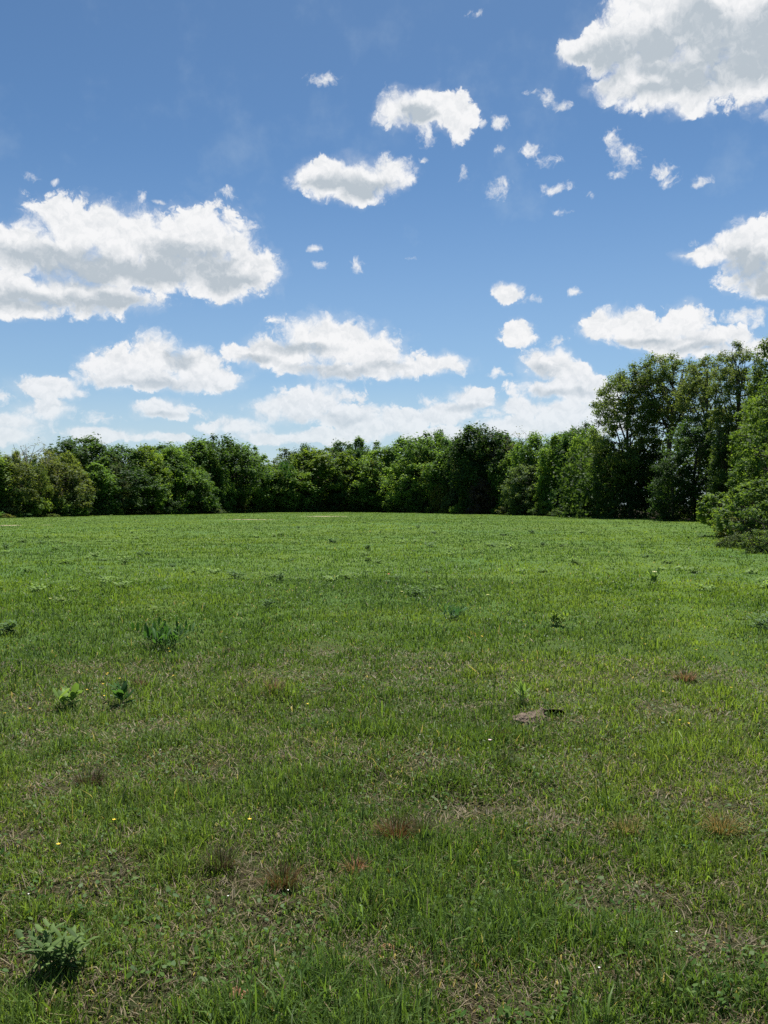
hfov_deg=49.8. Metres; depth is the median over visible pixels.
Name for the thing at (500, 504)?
shrub
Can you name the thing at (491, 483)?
sapling
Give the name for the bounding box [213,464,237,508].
sapling
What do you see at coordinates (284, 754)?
thatch
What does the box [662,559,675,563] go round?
weed
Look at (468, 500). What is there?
sapling
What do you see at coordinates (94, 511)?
bramble
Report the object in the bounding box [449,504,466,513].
bramble
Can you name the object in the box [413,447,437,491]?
broadleaf tree
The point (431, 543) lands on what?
weed
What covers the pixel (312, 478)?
sapling
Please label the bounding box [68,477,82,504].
sapling
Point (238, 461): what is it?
broadleaf tree
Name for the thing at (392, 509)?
bramble
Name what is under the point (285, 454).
feathery tree
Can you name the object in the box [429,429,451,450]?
broadleaf tree
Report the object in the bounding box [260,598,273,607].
weed plant
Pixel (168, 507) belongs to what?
shrub
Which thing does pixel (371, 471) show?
sapling
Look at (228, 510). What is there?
bramble
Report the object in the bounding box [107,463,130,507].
sapling
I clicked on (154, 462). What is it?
broadleaf tree
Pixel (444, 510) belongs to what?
bramble
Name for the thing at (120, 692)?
weed plant
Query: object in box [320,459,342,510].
broadleaf tree
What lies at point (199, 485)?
sapling
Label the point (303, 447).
broadleaf tree
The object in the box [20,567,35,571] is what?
weed
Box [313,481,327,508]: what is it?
sapling
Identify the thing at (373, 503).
broadleaf tree
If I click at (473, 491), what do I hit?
shrub
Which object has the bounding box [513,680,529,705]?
weed plant
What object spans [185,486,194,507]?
sapling
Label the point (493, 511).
bramble
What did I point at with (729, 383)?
tall tree
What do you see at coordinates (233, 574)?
weed plant
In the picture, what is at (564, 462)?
broadleaf tree
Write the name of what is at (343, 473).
broadleaf tree
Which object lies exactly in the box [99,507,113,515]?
bramble
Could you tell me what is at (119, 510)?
bramble
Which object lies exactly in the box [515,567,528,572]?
weed
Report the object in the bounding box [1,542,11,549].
weed plant
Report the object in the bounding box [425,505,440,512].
bramble
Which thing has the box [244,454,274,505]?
broadleaf tree
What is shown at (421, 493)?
sapling
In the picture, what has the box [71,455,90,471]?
broadleaf tree
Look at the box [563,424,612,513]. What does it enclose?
broadleaf tree
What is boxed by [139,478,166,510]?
sapling
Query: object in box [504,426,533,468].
sparse tree
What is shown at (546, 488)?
sapling
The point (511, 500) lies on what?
broadleaf tree
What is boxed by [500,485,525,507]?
sapling
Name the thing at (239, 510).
bramble
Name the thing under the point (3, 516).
bramble
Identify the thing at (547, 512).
bramble
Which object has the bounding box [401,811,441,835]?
dry tuft
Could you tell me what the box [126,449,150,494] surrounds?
broadleaf tree
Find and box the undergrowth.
[8,399,767,529]
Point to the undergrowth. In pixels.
(582, 494)
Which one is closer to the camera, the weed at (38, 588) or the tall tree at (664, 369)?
the weed at (38, 588)
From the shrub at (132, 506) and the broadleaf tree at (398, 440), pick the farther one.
the broadleaf tree at (398, 440)
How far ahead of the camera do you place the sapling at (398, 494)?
160.37 m
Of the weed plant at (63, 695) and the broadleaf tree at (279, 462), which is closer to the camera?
the weed plant at (63, 695)
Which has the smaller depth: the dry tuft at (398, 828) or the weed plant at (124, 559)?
the dry tuft at (398, 828)
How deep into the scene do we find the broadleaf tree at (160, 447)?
142.69 m
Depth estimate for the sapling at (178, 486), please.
136.99 m
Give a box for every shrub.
[0,499,24,517]
[12,493,52,516]
[44,496,75,516]
[65,492,96,515]
[89,494,118,515]
[105,490,130,514]
[122,496,147,514]
[146,497,183,513]
[171,490,190,513]
[195,495,221,513]
[219,493,235,512]
[236,493,261,511]
[274,484,300,511]
[379,489,409,511]
[404,491,431,512]
[440,492,462,513]
[466,478,498,513]
[495,498,518,514]
[506,505,535,514]
[535,500,560,514]
[578,499,604,516]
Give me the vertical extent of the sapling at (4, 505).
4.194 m
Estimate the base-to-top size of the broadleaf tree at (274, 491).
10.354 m
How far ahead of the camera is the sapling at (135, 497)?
123.27 m
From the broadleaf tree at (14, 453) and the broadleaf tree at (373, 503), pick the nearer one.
the broadleaf tree at (14, 453)
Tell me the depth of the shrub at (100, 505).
115.05 m
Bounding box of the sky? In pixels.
[0,0,767,506]
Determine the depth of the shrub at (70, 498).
109.58 m
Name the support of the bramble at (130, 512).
on the ground at (730, 657)
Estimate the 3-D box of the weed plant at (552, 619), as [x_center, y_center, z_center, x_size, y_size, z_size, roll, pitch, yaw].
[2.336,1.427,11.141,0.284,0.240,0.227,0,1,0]
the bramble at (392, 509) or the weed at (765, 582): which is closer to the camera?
the weed at (765, 582)
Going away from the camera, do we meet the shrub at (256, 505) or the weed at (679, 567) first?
the weed at (679, 567)
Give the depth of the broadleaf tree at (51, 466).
110.62 m
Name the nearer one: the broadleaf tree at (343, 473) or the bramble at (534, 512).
the bramble at (534, 512)
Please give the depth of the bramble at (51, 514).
103.65 m
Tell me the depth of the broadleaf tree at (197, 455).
147.85 m
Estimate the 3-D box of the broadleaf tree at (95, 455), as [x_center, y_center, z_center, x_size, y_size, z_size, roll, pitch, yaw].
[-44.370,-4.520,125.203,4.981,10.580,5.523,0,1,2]
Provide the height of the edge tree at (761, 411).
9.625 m
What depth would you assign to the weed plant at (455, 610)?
11.67 m
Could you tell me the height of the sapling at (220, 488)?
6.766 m
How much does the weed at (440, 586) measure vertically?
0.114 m
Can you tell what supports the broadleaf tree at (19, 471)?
on the ground at (730, 657)
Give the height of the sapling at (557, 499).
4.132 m
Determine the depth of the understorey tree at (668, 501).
77.33 m
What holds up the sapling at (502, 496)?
on the ground at (730, 657)
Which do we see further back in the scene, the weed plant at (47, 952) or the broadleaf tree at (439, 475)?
the broadleaf tree at (439, 475)
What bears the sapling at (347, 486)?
on the ground at (730, 657)
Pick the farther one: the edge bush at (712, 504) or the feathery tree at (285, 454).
the feathery tree at (285, 454)
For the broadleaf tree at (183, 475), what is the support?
on the ground at (730, 657)
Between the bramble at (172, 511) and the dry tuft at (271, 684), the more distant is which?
the bramble at (172, 511)
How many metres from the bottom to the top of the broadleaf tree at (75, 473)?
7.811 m
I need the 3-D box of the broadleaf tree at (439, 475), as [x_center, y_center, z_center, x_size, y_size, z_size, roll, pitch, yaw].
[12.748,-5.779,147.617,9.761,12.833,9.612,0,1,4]
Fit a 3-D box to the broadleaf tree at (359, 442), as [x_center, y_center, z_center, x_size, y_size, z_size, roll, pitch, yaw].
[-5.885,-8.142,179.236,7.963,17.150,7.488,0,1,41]
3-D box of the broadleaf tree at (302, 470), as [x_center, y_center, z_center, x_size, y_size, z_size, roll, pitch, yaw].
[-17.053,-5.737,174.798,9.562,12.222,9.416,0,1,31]
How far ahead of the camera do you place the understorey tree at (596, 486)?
94.13 m
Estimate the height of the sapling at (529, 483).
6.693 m
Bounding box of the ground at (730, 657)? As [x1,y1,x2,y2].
[0,509,767,1023]
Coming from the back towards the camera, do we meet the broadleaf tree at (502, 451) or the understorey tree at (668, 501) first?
the broadleaf tree at (502, 451)
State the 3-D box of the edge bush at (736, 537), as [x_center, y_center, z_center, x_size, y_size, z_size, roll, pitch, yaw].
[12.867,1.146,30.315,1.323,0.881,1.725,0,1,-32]
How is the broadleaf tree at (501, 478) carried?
on the ground at (730, 657)
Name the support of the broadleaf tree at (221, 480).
on the ground at (730, 657)
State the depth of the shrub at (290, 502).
165.31 m
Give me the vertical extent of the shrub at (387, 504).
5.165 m
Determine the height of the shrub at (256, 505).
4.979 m
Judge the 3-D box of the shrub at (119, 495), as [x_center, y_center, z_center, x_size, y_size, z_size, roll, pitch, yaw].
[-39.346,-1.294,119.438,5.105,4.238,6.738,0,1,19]
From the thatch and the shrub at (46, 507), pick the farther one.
the shrub at (46, 507)
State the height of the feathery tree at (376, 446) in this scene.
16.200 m
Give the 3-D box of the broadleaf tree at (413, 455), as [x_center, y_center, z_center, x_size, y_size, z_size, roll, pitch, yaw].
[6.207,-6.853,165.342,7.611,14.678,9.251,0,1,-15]
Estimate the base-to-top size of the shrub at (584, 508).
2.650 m
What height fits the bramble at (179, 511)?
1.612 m
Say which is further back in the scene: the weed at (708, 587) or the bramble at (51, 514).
the bramble at (51, 514)
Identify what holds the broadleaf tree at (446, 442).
on the ground at (730, 657)
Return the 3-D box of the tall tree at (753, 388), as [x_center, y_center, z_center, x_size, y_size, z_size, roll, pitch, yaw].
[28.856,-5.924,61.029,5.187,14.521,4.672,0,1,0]
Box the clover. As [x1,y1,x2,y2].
[0,563,767,1023]
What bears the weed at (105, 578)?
on the ground at (730, 657)
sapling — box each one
[0,488,14,513]
[9,486,23,513]
[20,462,53,510]
[22,481,37,516]
[52,488,59,513]
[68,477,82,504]
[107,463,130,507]
[127,487,138,510]
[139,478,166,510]
[171,481,186,512]
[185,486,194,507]
[193,466,210,513]
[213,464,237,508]
[214,479,222,508]
[274,460,295,500]
[296,466,316,506]
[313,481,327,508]
[328,476,348,507]
[338,481,350,506]
[350,472,370,506]
[367,461,377,496]
[379,473,394,507]
[393,482,407,510]
[402,466,418,508]
[418,462,430,512]
[450,463,459,512]
[464,484,483,513]
[486,463,500,509]
[498,474,511,505]
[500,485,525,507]
[524,472,533,504]
[533,473,555,510]
[545,486,564,512]
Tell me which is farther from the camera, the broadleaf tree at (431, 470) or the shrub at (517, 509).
the broadleaf tree at (431, 470)
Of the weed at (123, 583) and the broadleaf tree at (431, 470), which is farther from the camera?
the broadleaf tree at (431, 470)
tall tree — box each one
[585,366,678,517]
[605,350,715,517]
[670,353,749,519]
[704,340,767,488]
[735,335,767,466]
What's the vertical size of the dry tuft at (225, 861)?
0.132 m
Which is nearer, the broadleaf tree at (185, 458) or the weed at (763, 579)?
the weed at (763, 579)
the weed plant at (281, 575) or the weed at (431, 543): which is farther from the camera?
the weed at (431, 543)
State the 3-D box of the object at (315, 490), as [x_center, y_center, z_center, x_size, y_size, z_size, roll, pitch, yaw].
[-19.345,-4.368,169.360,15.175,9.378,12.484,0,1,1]
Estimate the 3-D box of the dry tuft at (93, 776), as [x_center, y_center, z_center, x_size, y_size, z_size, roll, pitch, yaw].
[-1.638,1.467,4.657,0.324,0.136,0.320,0,1,0]
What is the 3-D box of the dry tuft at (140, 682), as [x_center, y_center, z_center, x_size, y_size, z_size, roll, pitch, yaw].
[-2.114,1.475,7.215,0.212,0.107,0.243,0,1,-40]
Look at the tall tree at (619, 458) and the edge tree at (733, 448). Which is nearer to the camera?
the edge tree at (733, 448)
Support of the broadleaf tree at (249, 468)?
on the ground at (730, 657)
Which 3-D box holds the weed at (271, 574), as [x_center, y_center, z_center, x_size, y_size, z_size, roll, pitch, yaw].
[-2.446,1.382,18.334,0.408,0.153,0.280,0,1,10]
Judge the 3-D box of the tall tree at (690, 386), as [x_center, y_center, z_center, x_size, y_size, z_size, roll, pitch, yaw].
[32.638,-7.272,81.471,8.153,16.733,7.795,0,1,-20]
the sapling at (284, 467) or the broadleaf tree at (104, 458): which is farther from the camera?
the sapling at (284, 467)
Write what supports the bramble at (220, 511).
on the ground at (730, 657)
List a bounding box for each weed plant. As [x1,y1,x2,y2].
[0,619,17,632]
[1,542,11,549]
[16,918,98,972]
[53,595,66,603]
[53,683,81,705]
[106,681,136,705]
[118,556,130,563]
[130,616,194,649]
[226,568,244,578]
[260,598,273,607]
[276,572,285,580]
[406,584,425,596]
[437,602,470,618]
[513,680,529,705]
[547,609,568,624]
[646,568,661,582]
[746,611,767,630]
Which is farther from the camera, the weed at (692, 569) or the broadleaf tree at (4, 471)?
the broadleaf tree at (4, 471)
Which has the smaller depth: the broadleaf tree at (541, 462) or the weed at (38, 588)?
the weed at (38, 588)
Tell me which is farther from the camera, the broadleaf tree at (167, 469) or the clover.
the broadleaf tree at (167, 469)
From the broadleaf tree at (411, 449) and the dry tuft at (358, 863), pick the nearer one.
the dry tuft at (358, 863)
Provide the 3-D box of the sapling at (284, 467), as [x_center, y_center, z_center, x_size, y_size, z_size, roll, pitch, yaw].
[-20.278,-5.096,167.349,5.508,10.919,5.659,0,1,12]
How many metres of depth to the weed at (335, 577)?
17.31 m
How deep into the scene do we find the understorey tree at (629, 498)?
90.14 m
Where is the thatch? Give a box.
[0,646,767,1023]
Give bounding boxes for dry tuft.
[68,761,119,787]
[133,679,148,687]
[195,836,242,872]
[254,851,315,899]
[263,677,286,691]
[334,849,375,873]
[367,805,422,842]
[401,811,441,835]
[490,744,522,766]
[491,726,514,739]
[606,807,647,836]
[670,667,697,681]
[693,807,748,840]
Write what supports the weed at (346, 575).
on the ground at (730, 657)
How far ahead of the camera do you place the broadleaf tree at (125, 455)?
129.11 m
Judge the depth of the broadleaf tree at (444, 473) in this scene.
145.38 m
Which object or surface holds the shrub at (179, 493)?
on the ground at (730, 657)
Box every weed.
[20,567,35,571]
[27,581,48,590]
[99,576,117,581]
[113,581,131,586]
[205,568,220,573]
[265,571,282,577]
[324,575,338,581]
[340,572,359,578]
[424,541,435,546]
[426,584,445,588]
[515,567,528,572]
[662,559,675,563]
[674,565,686,570]
[688,567,699,572]
[696,583,714,590]
[746,567,759,572]
[754,576,767,581]
[757,580,767,587]
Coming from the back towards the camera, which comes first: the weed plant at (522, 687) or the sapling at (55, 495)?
the sapling at (55, 495)
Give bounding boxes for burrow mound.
[510,707,563,724]
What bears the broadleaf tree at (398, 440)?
on the ground at (730, 657)
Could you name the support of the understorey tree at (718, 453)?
on the ground at (730, 657)
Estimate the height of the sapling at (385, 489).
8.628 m
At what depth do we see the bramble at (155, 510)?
127.20 m
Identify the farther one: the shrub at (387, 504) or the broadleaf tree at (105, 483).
the shrub at (387, 504)
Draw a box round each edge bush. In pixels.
[695,491,758,527]
[709,479,767,537]
[710,531,758,548]
[711,516,748,537]
[714,476,767,542]
[725,455,767,531]
[735,525,767,553]
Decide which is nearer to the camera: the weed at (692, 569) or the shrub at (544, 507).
the weed at (692, 569)
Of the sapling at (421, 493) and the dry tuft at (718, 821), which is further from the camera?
the sapling at (421, 493)
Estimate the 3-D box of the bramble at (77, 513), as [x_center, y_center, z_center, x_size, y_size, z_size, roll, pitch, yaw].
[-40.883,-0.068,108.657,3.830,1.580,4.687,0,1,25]
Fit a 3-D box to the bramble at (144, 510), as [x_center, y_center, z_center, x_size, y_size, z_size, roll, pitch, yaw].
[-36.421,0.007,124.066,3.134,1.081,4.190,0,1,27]
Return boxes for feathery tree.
[267,447,294,464]
[370,440,380,467]
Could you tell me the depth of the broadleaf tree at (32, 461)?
110.44 m
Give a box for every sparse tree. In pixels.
[12,437,67,500]
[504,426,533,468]
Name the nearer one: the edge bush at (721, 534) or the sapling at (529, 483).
the edge bush at (721, 534)
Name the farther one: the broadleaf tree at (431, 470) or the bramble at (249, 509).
the bramble at (249, 509)
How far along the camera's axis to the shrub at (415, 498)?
152.69 m
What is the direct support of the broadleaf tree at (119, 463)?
on the ground at (730, 657)
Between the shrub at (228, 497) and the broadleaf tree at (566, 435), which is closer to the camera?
the broadleaf tree at (566, 435)
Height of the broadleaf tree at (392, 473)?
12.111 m
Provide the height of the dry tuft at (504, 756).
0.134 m
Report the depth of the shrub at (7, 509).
97.84 m
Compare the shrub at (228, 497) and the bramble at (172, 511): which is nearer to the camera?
the bramble at (172, 511)
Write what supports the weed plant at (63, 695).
on the ground at (730, 657)
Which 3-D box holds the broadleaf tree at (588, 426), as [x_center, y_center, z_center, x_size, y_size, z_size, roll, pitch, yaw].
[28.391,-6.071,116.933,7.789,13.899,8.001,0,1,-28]
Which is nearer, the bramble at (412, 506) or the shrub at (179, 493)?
the shrub at (179, 493)
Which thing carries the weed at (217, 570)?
on the ground at (730, 657)
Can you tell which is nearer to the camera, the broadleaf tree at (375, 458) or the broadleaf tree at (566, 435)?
the broadleaf tree at (566, 435)
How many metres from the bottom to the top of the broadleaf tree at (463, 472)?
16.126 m
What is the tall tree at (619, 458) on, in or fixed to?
on the ground at (730, 657)
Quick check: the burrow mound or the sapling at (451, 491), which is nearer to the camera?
the burrow mound
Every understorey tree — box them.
[579,439,645,517]
[618,443,678,518]
[645,455,703,520]
[657,414,728,520]
[704,419,744,515]
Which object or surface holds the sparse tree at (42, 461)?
on the ground at (730, 657)
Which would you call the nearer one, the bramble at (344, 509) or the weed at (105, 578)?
the weed at (105, 578)
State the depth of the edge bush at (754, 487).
31.46 m
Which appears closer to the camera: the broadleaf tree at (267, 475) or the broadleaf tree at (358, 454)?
the broadleaf tree at (267, 475)
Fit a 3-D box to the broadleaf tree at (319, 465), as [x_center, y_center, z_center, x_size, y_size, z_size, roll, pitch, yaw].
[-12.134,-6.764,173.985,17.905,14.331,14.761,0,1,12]
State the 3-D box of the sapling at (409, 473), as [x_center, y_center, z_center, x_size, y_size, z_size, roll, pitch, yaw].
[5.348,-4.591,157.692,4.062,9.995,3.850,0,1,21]
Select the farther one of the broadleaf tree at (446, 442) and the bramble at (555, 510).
the broadleaf tree at (446, 442)
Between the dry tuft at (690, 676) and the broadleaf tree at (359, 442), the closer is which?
the dry tuft at (690, 676)
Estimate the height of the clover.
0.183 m
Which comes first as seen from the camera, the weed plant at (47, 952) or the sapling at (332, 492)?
the weed plant at (47, 952)
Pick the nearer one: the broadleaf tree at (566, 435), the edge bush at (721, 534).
the edge bush at (721, 534)
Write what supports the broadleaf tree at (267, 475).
on the ground at (730, 657)
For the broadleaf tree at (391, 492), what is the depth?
155.86 m
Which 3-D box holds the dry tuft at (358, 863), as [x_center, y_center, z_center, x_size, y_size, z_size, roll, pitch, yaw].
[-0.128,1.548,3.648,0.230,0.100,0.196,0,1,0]
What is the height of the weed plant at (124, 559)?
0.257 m
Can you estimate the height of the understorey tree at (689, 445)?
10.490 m
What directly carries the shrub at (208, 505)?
on the ground at (730, 657)
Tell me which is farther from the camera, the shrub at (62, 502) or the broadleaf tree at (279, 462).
the broadleaf tree at (279, 462)
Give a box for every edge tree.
[724,375,767,530]
[726,395,767,505]
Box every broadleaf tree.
[0,451,14,500]
[0,454,41,513]
[9,448,29,468]
[22,454,44,492]
[35,461,98,513]
[39,448,62,498]
[46,432,124,482]
[54,449,81,495]
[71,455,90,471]
[78,462,122,515]
[88,449,101,462]
[97,463,169,510]
[99,443,173,496]
[100,455,109,468]
[111,457,131,469]
[126,443,172,514]
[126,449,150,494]
[146,441,192,469]
[149,450,176,504]
[151,444,214,506]
[164,459,194,503]
[175,436,223,492]
[180,433,266,505]
[184,468,222,513]
[188,441,224,496]
[217,446,233,487]
[218,442,276,506]
[225,449,243,485]
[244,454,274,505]
[253,462,288,511]
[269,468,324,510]
[275,456,299,467]
[288,446,367,504]
[289,442,317,459]
[291,457,320,510]
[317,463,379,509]
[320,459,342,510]
[325,456,353,504]
[326,439,354,461]
[341,436,372,473]
[343,445,399,503]
[348,447,362,508]
[353,475,393,511]
[377,454,435,507]
[379,434,417,467]
[386,457,404,490]
[391,429,451,490]
[399,444,424,483]
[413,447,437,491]
[421,451,451,511]
[428,447,461,511]
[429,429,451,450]
[436,436,452,468]
[439,443,474,496]
[440,421,514,506]
[464,429,516,495]
[494,451,519,503]
[498,463,542,513]
[503,430,550,504]
[531,443,553,497]
[533,433,571,505]
[553,426,585,503]
[553,429,573,487]
[560,419,604,459]
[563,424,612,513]
[570,434,611,504]
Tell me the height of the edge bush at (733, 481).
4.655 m
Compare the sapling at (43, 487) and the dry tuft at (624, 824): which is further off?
the sapling at (43, 487)
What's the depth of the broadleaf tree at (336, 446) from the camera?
182.84 m
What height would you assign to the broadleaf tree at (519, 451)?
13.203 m
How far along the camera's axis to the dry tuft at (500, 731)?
5.71 m
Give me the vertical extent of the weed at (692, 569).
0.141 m
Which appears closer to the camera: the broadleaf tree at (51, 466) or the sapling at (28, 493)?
the sapling at (28, 493)
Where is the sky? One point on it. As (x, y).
(272, 225)
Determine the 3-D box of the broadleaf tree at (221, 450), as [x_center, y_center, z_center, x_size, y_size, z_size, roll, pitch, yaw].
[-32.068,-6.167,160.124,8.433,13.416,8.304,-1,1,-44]
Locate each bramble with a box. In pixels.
[0,513,15,517]
[21,513,33,517]
[41,513,60,516]
[55,508,73,516]
[71,507,88,515]
[86,507,100,515]
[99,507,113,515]
[109,507,124,514]
[127,510,146,514]
[129,509,150,514]
[149,509,162,514]
[158,508,177,513]
[175,507,188,513]
[185,508,195,513]
[197,508,225,513]
[213,509,231,512]
[225,508,247,512]
[234,505,257,512]
[333,507,350,511]
[388,506,404,512]
[407,504,423,512]
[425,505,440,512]
[437,505,451,513]
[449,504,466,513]
[489,507,506,514]
[495,506,516,513]
[528,507,547,515]
[545,507,556,515]
[548,508,574,515]
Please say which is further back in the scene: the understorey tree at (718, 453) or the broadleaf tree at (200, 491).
the broadleaf tree at (200, 491)
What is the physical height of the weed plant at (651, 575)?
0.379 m
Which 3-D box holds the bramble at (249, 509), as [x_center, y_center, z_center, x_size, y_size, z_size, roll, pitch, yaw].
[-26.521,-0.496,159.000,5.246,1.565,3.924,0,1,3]
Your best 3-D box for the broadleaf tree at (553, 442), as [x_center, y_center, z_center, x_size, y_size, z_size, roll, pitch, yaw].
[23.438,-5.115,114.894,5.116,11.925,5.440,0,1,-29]
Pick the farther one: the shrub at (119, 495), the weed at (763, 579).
the shrub at (119, 495)
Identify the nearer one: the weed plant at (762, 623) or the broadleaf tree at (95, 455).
the weed plant at (762, 623)
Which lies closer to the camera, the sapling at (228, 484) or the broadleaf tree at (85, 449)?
the broadleaf tree at (85, 449)
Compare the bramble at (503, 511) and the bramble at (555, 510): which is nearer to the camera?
the bramble at (555, 510)
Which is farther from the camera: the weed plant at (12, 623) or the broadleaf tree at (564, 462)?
the broadleaf tree at (564, 462)
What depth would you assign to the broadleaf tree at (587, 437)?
109.70 m
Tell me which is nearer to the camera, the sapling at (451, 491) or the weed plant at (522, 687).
the weed plant at (522, 687)
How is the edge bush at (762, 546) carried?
on the ground at (730, 657)
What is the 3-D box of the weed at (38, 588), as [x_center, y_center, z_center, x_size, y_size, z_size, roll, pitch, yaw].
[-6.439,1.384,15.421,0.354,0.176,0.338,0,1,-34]
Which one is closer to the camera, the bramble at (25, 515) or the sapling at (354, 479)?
the bramble at (25, 515)
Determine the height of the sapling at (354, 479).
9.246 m
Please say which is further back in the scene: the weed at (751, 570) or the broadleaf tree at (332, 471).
the broadleaf tree at (332, 471)
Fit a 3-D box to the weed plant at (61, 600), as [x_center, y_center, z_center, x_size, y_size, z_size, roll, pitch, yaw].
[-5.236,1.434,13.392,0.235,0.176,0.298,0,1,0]
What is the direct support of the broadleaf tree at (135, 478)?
on the ground at (730, 657)
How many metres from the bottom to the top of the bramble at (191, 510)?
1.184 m
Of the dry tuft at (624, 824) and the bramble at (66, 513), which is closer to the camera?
the dry tuft at (624, 824)
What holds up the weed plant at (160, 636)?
on the ground at (730, 657)
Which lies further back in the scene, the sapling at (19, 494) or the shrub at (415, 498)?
the shrub at (415, 498)
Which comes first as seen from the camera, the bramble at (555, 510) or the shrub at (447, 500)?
the bramble at (555, 510)
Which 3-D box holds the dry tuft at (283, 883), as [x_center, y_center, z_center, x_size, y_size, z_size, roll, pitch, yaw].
[-0.434,1.524,3.507,0.308,0.148,0.293,0,1,42]
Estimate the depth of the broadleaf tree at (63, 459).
114.98 m
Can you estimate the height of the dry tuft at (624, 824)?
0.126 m
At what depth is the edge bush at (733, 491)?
36.52 m

